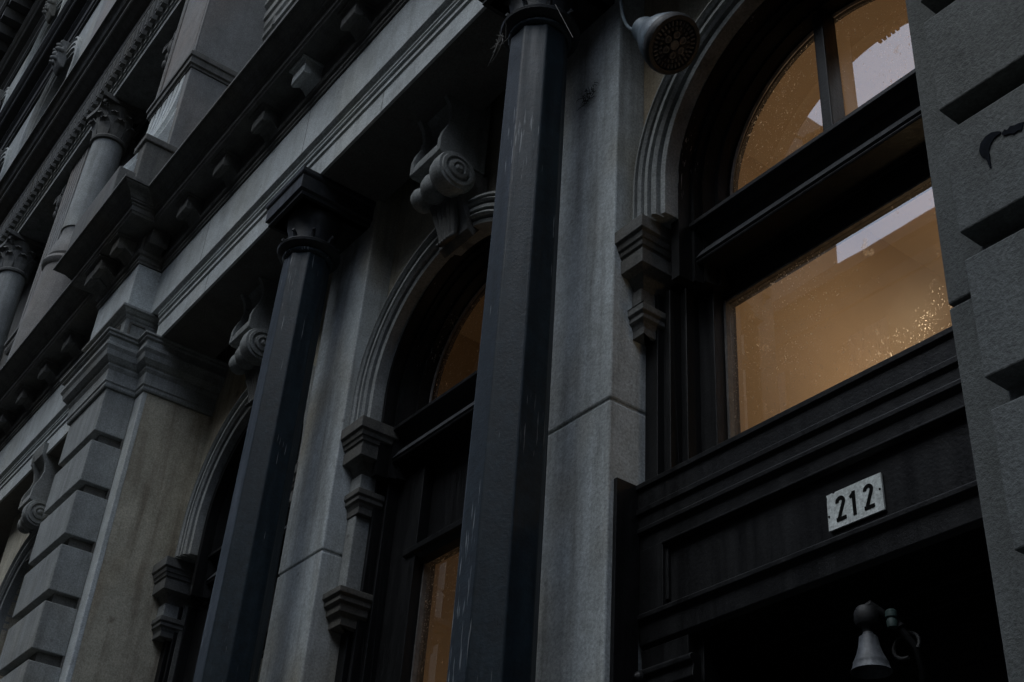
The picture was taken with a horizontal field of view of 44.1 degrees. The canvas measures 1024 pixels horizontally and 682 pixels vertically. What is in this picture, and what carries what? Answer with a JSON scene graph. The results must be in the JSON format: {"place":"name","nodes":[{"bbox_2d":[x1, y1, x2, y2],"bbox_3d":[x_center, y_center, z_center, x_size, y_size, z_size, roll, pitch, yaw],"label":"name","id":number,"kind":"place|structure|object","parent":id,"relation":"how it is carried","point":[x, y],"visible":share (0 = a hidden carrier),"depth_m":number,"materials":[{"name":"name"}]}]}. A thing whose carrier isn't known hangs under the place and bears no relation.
{"place":"outdoors","nodes":[
{"label":"outdoors","id":0,"kind":"place"},
{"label":"pavement","id":1,"kind":"structure","parent":0,"visible":0},
{"bbox_2d":[0,0,1023,681],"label":"stone building","id":2,"kind":"structure","parent":1,"relation":"on","point":[380,340],"depth_m":6.10,"materials":[{"name":"grey stone"}]},
{"bbox_2d":[154,507,289,681],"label":"window frame","id":3,"kind":"structure","parent":2,"relation":"in","point":[191,639],"depth_m":8.02,"materials":[{"name":"black paint"}]},
{"bbox_2d":[334,370,477,681],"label":"window frame","id":4,"kind":"structure","parent":2,"relation":"in","point":[419,520],"depth_m":6.18,"materials":[{"name":"black paint"}]},
{"bbox_2d":[419,551,458,661],"bbox_3d":[-0.236,2.053,5.051,0.004,2.825,0.860,25,-39,-28],"label":"window pane","id":5,"kind":"structure","parent":2,"relation":"in","point":[453,551],"depth_m":5.94,"materials":[{"name":"clear glass"}]},
{"bbox_2d":[439,298,481,390],"bbox_3d":[-0.073,-0.036,6.464,0.004,0.780,1.160,25,-39,-28],"label":"window pane","id":6,"kind":"structure","parent":2,"relation":"in","point":[481,298],"depth_m":6.75,"materials":[{"name":"clear glass"}]},
{"bbox_2d":[488,4,572,64],"bbox_3d":[0.066,-1.342,5.564,0.071,0.398,0.552,31,-42,-33],"label":"twig tangle","id":7,"kind":"object","parent":2,"relation":"attached to","point":[500,40],"visible":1,"depth_m":5.73,"materials":[{"name":"brown plant"}]},
{"bbox_2d":[577,82,597,107],"bbox_3d":[0.344,-1.132,5.790,0.039,0.127,0.136,25,-39,-28],"label":"dry weed","id":8,"kind":"object","parent":2,"relation":"attached to","point":[590,93],"visible":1,"depth_m":5.79,"materials":[{"name":"brown plant"}]},
{"bbox_2d":[619,0,699,74],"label":"floodlight","id":9,"kind":"object","parent":2,"relation":"attached to","point":[668,43],"visible":1,"depth_m":5.12,"materials":[{"name":"metal"}]},
{"bbox_2d":[645,69,931,480],"bbox_3d":[1.032,1.314,3.329,0.243,4.885,1.786,25,-39,-28],"label":"window frame","id":10,"kind":"structure","parent":2,"relation":"in","point":[876,152],"depth_m":4.71,"materials":[{"name":"black paint"}]},
{"bbox_2d":[746,2,911,174],"bbox_3d":[1.273,-0.969,4.929,0.004,0.780,1.160,25,-39,-28],"label":"window pane","id":11,"kind":"structure","parent":2,"relation":"in","point":[869,2],"depth_m":5.11,"materials":[{"name":"clear glass"}]},
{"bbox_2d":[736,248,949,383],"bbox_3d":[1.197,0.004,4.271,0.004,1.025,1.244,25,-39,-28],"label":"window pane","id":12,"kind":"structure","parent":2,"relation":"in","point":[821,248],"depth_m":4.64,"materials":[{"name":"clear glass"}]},
{"bbox_2d":[826,472,885,531],"bbox_3d":[1.013,0.477,3.732,0.011,0.121,0.207,25,-39,-28],"label":"number plate","id":13,"kind":"object","parent":2,"relation":"attached to","point":[856,502],"visible":1,"depth_m":3.73,"materials":[{"name":"white metal"}]},
{"bbox_2d":[778,600,1008,681],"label":"door","id":14,"kind":"structure","parent":2,"relation":"in","point":[966,645],"depth_m":3.75,"materials":[{"name":"black paint"}]},
{"bbox_2d":[850,600,965,681],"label":"door lamp","id":15,"kind":"object","parent":2,"relation":"attached to","point":[870,661],"visible":1,"depth_m":3.53,"materials":[{"name":"metal"}]}
]}

